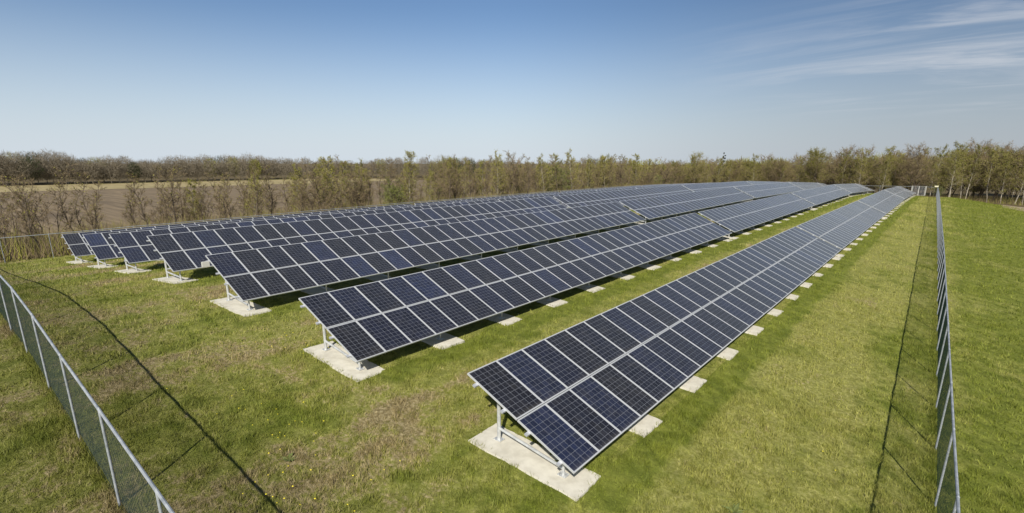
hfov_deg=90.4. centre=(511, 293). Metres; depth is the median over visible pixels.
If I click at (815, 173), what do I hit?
budding tree
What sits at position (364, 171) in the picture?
birch tree
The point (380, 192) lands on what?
bare tree
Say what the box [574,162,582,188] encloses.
birch tree
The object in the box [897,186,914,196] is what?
solar array
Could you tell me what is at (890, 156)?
bare tree
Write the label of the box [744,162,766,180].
budding tree
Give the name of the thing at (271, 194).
bare tree
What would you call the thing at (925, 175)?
bare tree
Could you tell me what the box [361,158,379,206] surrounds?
bare tree
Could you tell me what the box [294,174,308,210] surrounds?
bare tree
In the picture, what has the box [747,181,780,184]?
solar array
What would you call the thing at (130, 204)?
bare tree
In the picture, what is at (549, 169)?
birch tree
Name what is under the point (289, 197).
bare tree
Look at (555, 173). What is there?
bare tree
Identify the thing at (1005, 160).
budding tree
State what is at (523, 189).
bare tree
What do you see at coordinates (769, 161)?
budding tree
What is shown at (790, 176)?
budding tree
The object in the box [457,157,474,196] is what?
birch tree
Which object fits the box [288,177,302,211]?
birch tree
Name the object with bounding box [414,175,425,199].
bare tree
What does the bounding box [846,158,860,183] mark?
pale trunk tree
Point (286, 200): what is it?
bare tree
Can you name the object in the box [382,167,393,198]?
bare tree
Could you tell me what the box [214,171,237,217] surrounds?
bare tree
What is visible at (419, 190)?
bare tree
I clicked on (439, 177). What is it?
bare tree
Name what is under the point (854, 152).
bare tree
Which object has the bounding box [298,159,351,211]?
bare tree
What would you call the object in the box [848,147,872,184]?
pale trunk tree
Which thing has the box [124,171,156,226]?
bare tree
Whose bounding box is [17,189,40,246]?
bare tree
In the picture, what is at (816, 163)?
budding tree
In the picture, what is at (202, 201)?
bare tree
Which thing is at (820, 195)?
solar array
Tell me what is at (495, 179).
birch tree
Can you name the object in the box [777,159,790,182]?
pale trunk tree
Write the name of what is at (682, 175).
bare tree
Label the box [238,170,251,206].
bare tree
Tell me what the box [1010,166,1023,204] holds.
pale trunk tree
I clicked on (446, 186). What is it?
bare tree
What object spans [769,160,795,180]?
bare tree
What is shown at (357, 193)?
bare tree
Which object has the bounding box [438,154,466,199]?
bare tree
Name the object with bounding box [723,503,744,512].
weed
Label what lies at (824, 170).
bare tree
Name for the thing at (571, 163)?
birch tree
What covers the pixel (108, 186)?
stubble field
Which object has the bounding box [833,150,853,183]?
pale trunk tree
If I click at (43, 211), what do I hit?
bare tree
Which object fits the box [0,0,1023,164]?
sky
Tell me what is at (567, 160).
bare tree
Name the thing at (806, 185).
solar array
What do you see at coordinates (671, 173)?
bare tree
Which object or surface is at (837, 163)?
bare tree
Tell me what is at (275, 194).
bare tree
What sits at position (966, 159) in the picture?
pale trunk tree
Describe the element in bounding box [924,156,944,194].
pale trunk tree
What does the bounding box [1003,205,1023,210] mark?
sandy path
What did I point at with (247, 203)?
birch tree
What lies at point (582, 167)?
bare tree
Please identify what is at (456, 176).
bare tree
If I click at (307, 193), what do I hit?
bare tree
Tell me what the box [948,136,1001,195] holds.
bare tree
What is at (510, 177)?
bare tree
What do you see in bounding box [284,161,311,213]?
birch tree
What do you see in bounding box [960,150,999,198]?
bare tree
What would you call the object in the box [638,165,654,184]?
bare tree
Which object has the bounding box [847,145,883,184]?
bare tree
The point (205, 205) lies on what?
bare tree
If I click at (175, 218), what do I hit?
bare tree
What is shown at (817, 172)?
pale trunk tree
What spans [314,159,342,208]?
birch tree
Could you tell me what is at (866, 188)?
solar array
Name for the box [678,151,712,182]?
budding tree
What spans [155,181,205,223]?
bare tree
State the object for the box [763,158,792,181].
bare tree
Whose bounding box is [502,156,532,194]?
bare tree
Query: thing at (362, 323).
solar array
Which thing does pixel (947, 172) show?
budding tree
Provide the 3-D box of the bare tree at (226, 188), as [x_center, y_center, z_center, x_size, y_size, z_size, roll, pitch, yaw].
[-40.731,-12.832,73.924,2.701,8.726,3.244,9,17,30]
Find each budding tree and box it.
[429,156,465,194]
[592,153,620,186]
[654,164,670,183]
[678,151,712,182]
[679,167,688,183]
[719,159,737,181]
[725,162,744,181]
[733,159,748,179]
[733,159,762,181]
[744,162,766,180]
[745,160,769,180]
[759,157,786,180]
[773,162,798,181]
[795,160,824,182]
[801,147,840,182]
[832,157,856,189]
[853,154,884,188]
[871,156,908,187]
[899,160,922,188]
[908,156,939,194]
[930,150,973,196]
[936,153,981,193]
[937,148,978,196]
[970,146,1016,198]
[978,147,1023,202]
[998,150,1021,198]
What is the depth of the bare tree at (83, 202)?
51.86 m
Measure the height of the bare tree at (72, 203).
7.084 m
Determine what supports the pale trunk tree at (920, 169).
on the ground at (816, 389)
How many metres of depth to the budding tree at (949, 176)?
141.21 m
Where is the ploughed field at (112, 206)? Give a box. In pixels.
[0,179,610,242]
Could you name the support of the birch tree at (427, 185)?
on the ground at (816, 389)
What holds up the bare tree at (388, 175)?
on the ground at (816, 389)
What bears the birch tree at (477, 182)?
on the ground at (816, 389)
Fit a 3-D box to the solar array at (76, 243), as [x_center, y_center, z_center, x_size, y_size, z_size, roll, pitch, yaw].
[-22.192,-6.453,50.178,3.189,2.761,33.622,12,19,38]
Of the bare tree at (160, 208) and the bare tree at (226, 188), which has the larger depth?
the bare tree at (226, 188)
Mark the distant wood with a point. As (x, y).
(42, 169)
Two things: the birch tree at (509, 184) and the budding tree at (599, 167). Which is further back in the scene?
the budding tree at (599, 167)
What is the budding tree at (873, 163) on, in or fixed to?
on the ground at (816, 389)
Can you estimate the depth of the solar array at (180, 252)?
29.96 m
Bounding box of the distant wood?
[0,149,619,185]
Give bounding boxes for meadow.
[92,179,281,183]
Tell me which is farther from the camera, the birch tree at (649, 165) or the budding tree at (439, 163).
the birch tree at (649, 165)
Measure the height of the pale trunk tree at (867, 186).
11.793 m
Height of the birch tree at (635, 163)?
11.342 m
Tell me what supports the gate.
attached to the chain link fence
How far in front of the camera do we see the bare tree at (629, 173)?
146.84 m
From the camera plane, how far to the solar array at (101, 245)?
34.30 m
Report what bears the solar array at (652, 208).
on the ground at (816, 389)
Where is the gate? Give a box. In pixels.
[911,186,926,195]
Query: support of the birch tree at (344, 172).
on the ground at (816, 389)
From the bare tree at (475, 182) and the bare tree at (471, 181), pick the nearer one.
the bare tree at (475, 182)
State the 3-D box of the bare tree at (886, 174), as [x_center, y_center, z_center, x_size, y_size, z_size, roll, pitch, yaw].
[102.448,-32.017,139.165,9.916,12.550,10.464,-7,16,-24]
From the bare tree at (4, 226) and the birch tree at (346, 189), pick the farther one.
the birch tree at (346, 189)
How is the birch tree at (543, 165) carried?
on the ground at (816, 389)
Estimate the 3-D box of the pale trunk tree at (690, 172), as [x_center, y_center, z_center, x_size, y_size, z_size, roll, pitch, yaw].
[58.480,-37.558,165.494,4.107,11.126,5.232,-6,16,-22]
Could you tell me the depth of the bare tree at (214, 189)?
67.91 m
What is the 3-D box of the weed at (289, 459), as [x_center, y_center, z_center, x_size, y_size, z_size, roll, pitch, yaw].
[-4.940,3.634,11.269,0.323,0.085,0.371,-5,15,-19]
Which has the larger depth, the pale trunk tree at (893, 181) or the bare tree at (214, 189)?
the pale trunk tree at (893, 181)
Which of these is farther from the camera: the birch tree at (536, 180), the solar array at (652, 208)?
the birch tree at (536, 180)
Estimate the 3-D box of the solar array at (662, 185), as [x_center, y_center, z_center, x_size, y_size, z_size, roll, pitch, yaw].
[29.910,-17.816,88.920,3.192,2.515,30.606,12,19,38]
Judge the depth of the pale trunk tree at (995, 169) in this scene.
121.04 m
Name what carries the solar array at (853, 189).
on the ground at (816, 389)
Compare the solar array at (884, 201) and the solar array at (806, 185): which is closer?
the solar array at (884, 201)
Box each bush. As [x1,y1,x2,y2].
[377,178,410,205]
[381,179,409,203]
[542,159,572,191]
[650,175,663,184]
[933,185,944,195]
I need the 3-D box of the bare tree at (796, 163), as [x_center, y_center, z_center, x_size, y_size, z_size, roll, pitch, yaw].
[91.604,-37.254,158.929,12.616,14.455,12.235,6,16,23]
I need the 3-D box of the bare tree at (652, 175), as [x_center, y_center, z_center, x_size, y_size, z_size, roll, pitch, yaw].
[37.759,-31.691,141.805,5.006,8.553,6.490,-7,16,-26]
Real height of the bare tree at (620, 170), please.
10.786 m
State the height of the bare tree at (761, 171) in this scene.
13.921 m
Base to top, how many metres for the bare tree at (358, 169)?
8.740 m
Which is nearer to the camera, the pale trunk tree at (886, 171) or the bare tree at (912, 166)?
the pale trunk tree at (886, 171)
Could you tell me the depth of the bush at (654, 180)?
145.05 m
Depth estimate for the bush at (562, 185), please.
108.43 m
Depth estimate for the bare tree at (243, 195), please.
70.39 m
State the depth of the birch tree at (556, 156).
112.36 m
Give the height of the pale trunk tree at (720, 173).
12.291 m
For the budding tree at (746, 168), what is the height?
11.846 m
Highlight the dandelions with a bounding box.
[242,332,400,510]
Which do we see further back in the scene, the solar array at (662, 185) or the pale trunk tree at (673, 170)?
the pale trunk tree at (673, 170)
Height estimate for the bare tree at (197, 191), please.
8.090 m
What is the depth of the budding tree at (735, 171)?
162.83 m
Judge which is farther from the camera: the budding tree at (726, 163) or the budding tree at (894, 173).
the budding tree at (726, 163)
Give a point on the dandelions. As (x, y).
(315, 454)
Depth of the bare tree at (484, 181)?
93.91 m
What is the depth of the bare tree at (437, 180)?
97.16 m
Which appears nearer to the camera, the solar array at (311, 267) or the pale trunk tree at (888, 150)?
the solar array at (311, 267)
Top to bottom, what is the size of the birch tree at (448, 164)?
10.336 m
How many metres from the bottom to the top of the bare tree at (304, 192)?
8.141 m
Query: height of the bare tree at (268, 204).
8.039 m
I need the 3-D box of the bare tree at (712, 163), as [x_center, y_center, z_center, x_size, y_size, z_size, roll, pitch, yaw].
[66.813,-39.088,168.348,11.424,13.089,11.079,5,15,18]
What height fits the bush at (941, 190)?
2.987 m
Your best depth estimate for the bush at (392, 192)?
75.73 m
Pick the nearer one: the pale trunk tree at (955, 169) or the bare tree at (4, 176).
the bare tree at (4, 176)
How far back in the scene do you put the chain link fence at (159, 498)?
10.83 m
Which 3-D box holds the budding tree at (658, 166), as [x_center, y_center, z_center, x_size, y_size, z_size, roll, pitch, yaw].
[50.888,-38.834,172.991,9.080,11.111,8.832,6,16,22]
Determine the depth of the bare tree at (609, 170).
120.64 m
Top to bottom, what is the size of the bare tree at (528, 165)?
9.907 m
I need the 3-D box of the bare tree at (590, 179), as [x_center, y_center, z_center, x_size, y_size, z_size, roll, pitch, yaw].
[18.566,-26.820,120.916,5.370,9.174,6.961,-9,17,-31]
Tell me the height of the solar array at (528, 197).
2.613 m
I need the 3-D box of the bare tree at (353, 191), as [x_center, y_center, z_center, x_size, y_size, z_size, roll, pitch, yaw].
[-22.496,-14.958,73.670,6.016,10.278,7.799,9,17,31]
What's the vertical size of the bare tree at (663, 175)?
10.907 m
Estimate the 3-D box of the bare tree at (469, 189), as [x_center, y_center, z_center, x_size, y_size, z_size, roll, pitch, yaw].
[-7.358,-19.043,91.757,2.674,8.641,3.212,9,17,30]
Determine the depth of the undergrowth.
52.42 m
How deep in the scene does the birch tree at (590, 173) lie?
115.19 m
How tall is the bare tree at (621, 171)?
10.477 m
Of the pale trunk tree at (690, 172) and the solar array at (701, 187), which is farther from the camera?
the pale trunk tree at (690, 172)
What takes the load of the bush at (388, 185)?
on the ground at (816, 389)
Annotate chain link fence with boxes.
[0,184,657,262]
[0,275,174,512]
[934,188,960,512]
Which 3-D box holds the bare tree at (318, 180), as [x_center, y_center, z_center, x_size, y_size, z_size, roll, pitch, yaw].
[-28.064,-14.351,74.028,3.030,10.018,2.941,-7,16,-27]
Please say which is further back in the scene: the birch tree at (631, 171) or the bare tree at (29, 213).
the birch tree at (631, 171)
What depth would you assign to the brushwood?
126.13 m
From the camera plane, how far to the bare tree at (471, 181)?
97.53 m
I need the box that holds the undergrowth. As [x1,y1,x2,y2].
[0,182,681,262]
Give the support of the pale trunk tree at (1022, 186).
on the ground at (816, 389)
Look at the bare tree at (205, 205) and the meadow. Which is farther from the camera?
the meadow
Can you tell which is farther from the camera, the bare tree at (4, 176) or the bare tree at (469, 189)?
the bare tree at (469, 189)
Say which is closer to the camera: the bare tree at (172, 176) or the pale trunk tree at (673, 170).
the bare tree at (172, 176)
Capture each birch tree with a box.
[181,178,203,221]
[244,171,267,216]
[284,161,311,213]
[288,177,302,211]
[311,168,340,210]
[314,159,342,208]
[318,155,347,207]
[330,161,352,207]
[342,173,353,204]
[350,158,370,204]
[358,170,373,206]
[396,149,419,202]
[417,170,437,201]
[441,157,459,196]
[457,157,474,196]
[472,168,481,197]
[475,159,488,195]
[487,149,507,196]
[495,161,509,191]
[501,172,515,195]
[532,164,543,192]
[533,154,555,192]
[544,162,558,190]
[550,153,563,188]
[562,151,584,190]
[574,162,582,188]
[579,158,594,187]
[597,155,612,186]
[623,158,631,184]
[627,160,636,183]
[628,154,641,185]
[642,159,656,184]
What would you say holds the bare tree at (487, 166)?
on the ground at (816, 389)
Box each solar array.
[61,204,410,263]
[82,202,448,268]
[108,199,496,273]
[146,197,565,283]
[201,202,645,316]
[298,213,731,381]
[414,192,559,204]
[454,190,594,202]
[467,227,840,501]
[498,187,634,207]
[553,185,692,209]
[560,185,640,191]
[596,184,672,189]
[619,187,753,224]
[635,183,700,188]
[683,181,751,191]
[698,193,815,239]
[734,182,802,201]
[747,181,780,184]
[789,182,821,189]
[792,184,851,209]
[797,201,885,256]
[833,184,870,195]
[857,184,873,193]
[858,190,904,218]
[884,187,912,202]
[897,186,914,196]
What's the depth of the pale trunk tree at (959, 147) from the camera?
123.16 m
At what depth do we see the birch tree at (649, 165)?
143.22 m
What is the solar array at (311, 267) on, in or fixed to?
on the ground at (816, 389)
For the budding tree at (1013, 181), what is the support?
on the ground at (816, 389)
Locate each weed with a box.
[282,452,294,461]
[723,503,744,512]
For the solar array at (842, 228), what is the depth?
43.33 m
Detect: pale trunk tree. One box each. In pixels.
[670,162,680,182]
[672,163,680,181]
[685,162,696,182]
[688,161,699,182]
[698,162,709,182]
[702,164,713,182]
[711,157,725,182]
[721,158,735,181]
[746,154,761,180]
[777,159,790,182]
[788,155,808,181]
[799,154,820,181]
[806,152,822,182]
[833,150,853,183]
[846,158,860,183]
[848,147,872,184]
[861,162,876,188]
[871,145,898,188]
[872,153,897,190]
[884,158,903,188]
[907,147,930,192]
[923,143,949,195]
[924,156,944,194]
[937,148,969,196]
[941,140,969,196]
[954,144,988,197]
[954,145,981,198]
[977,145,1005,202]
[992,153,1016,202]
[1006,155,1023,203]
[1010,163,1023,198]
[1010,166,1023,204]
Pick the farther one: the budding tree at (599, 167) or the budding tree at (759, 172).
the budding tree at (759, 172)
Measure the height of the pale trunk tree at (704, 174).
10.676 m
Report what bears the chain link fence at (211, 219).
on the ground at (816, 389)
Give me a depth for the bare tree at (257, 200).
62.82 m
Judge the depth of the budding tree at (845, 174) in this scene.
152.30 m
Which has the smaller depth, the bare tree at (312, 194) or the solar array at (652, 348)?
the solar array at (652, 348)
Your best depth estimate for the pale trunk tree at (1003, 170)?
118.51 m
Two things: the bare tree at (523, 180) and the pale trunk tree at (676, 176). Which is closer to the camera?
the bare tree at (523, 180)
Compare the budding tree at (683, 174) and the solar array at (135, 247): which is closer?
the solar array at (135, 247)
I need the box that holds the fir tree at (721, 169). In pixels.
[712,152,726,181]
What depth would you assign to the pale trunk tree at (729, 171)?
158.35 m
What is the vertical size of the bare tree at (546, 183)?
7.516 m
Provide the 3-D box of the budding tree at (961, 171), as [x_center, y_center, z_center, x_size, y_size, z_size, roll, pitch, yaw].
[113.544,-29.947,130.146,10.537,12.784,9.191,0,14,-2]
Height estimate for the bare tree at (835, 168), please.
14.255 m
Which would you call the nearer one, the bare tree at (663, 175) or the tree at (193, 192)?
the tree at (193, 192)
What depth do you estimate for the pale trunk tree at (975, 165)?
123.37 m
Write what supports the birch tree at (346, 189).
on the ground at (816, 389)
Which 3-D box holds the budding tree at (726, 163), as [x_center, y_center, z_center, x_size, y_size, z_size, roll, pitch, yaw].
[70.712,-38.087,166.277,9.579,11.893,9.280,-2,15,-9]
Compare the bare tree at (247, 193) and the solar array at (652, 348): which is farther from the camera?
the bare tree at (247, 193)
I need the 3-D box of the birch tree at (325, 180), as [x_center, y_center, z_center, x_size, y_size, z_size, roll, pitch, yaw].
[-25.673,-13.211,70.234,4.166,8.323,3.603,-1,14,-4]
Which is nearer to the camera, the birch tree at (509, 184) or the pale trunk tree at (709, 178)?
the birch tree at (509, 184)
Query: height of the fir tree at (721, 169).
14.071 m
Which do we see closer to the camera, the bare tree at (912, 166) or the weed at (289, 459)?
the weed at (289, 459)
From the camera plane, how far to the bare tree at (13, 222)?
51.02 m
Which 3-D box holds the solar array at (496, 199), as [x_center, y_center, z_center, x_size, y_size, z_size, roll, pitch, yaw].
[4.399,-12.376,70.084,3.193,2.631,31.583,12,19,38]
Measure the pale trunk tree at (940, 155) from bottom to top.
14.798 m
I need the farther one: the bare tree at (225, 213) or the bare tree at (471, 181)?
the bare tree at (471, 181)
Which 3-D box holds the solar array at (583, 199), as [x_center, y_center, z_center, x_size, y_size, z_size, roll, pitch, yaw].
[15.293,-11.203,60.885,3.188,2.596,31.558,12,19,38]
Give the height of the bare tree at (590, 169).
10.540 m
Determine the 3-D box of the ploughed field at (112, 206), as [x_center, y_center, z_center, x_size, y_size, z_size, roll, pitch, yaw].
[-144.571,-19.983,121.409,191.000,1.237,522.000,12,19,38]
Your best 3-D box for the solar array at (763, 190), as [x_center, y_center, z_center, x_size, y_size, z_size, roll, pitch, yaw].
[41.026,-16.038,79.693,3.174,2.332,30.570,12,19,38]
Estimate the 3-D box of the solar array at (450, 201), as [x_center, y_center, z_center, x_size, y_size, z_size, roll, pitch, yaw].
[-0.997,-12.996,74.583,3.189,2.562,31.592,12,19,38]
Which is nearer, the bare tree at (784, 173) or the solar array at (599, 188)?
the solar array at (599, 188)
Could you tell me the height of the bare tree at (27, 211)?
7.870 m
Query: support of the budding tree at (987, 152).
on the ground at (816, 389)
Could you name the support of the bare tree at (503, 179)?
on the ground at (816, 389)
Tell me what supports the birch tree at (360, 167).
on the ground at (816, 389)
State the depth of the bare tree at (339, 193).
69.47 m
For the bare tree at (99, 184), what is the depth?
54.86 m
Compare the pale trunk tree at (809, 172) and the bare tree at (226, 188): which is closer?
the bare tree at (226, 188)
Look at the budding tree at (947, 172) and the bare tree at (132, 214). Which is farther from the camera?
the budding tree at (947, 172)
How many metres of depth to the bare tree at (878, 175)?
151.14 m
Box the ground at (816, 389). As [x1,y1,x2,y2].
[0,163,1023,512]
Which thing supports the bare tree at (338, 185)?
on the ground at (816, 389)
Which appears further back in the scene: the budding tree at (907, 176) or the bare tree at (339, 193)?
the budding tree at (907, 176)
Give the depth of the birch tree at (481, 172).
99.81 m
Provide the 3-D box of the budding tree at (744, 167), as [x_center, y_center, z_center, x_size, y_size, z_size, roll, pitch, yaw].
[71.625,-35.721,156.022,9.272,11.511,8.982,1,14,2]
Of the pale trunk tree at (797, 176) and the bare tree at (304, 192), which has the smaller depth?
the bare tree at (304, 192)
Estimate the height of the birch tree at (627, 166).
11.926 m
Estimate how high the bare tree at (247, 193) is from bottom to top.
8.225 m
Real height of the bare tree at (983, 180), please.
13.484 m
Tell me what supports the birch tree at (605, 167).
on the ground at (816, 389)
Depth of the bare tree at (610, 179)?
126.19 m
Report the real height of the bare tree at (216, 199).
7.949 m
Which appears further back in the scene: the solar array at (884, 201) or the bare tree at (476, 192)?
the bare tree at (476, 192)
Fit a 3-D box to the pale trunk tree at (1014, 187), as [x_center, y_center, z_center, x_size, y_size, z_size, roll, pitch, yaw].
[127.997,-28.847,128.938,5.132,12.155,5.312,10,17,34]
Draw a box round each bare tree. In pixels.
[0,162,78,245]
[0,175,36,239]
[0,182,18,260]
[1,192,21,252]
[8,178,42,256]
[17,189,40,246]
[47,172,78,231]
[67,172,105,229]
[68,191,87,230]
[80,180,106,228]
[86,193,105,230]
[121,178,142,225]
[121,184,141,227]
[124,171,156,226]
[140,185,174,224]
[152,165,171,224]
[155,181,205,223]
[157,164,187,223]
[167,168,191,221]
[174,185,216,222]
[189,180,202,216]
[193,183,209,221]
[203,172,229,217]
[208,176,225,218]
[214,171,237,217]
[216,181,234,219]
[221,176,239,214]
[234,177,247,217]
[236,176,251,215]
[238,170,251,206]
[240,178,254,217]
[246,159,265,216]
[251,167,263,214]
[260,177,273,215]
[260,178,281,213]
[261,164,282,215]
[276,179,307,213]
[279,177,295,213]
[286,172,324,212]
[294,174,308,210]
[295,173,312,207]
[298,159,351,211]
[299,168,327,210]
[310,161,324,209]
[330,165,346,205]
[332,153,373,207]
[332,175,346,209]
[344,174,370,207]
[357,166,371,207]
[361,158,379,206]
[373,167,414,204]
[375,164,384,205]
[382,158,396,202]
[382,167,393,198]
[389,166,420,196]
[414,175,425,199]
[426,154,441,198]
[428,161,446,198]
[431,166,441,197]
[433,173,442,200]
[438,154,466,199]
[440,173,448,200]
[441,163,454,198]
[442,157,471,199]
[464,164,474,196]
[465,165,475,198]
[469,164,480,197]
[472,169,479,194]
[480,155,492,195]
[484,160,491,191]
[489,156,522,195]
[498,150,523,194]
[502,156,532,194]
[505,152,523,193]
[518,153,548,192]
[520,165,527,191]
[520,170,528,192]
[524,157,535,192]
[542,168,549,191]
[548,155,561,190]
[562,159,571,188]
[576,164,603,188]
[577,158,586,189]
[584,155,594,187]
[600,166,614,186]
[603,154,619,185]
[606,157,631,186]
[615,157,626,183]
[626,160,632,184]
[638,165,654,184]
[639,167,655,184]
[655,157,672,183]
[664,161,681,183]
[670,159,688,183]
[701,158,722,182]
[720,158,744,181]
[752,154,782,181]
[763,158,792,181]
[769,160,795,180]
[786,153,821,180]
[788,152,806,181]
[800,151,838,182]
[820,160,837,184]
[821,146,853,184]
[821,152,841,184]
[831,145,869,182]
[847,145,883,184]
[864,154,906,188]
[867,159,889,192]
[869,151,914,187]
[874,150,904,189]
[882,153,924,186]
[892,142,944,193]
[892,151,935,189]
[908,157,941,193]
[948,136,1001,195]
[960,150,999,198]
[973,153,989,197]
[974,140,1021,196]
[987,143,1023,201]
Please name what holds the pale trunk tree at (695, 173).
on the ground at (816, 389)
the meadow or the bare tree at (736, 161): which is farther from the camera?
the meadow
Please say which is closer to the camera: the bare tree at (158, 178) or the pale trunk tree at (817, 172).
the bare tree at (158, 178)
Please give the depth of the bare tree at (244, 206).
65.99 m
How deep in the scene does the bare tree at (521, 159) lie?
110.28 m
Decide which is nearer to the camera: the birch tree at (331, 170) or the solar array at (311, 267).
the solar array at (311, 267)
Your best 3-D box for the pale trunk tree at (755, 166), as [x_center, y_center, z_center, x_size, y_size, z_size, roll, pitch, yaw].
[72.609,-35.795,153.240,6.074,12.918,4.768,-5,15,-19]
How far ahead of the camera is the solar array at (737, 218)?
47.95 m
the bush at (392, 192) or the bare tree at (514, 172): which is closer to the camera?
the bush at (392, 192)
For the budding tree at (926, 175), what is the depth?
147.75 m
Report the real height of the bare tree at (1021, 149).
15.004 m
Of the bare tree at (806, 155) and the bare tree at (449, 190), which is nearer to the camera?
the bare tree at (449, 190)
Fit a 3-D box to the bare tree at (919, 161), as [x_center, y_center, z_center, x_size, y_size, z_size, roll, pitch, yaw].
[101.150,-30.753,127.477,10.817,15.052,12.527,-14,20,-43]
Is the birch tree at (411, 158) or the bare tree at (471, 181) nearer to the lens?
the birch tree at (411, 158)
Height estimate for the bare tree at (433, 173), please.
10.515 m
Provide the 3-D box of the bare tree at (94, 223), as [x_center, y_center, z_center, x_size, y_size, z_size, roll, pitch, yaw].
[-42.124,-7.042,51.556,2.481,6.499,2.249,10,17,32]
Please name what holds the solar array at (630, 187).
on the ground at (816, 389)
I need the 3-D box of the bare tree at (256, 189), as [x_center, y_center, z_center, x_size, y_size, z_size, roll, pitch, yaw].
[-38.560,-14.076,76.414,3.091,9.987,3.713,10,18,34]
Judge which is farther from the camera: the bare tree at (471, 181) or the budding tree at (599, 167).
the budding tree at (599, 167)
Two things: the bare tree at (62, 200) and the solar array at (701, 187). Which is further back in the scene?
the solar array at (701, 187)
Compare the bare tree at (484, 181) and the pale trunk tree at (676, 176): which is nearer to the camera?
the bare tree at (484, 181)
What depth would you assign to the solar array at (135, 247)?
31.37 m
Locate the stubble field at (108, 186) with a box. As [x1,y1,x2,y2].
[0,178,397,191]
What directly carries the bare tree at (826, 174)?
on the ground at (816, 389)
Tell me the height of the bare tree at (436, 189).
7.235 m
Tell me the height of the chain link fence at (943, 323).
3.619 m
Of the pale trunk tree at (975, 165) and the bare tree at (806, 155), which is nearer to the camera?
the pale trunk tree at (975, 165)
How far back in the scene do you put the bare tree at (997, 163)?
128.72 m
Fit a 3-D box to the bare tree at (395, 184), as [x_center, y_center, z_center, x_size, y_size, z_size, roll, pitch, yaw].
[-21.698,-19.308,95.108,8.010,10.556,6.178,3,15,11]
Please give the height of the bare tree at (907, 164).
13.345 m
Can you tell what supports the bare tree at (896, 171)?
on the ground at (816, 389)
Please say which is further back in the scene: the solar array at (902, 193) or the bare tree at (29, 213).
the solar array at (902, 193)
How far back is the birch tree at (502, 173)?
112.28 m
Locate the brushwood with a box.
[874,192,1023,205]

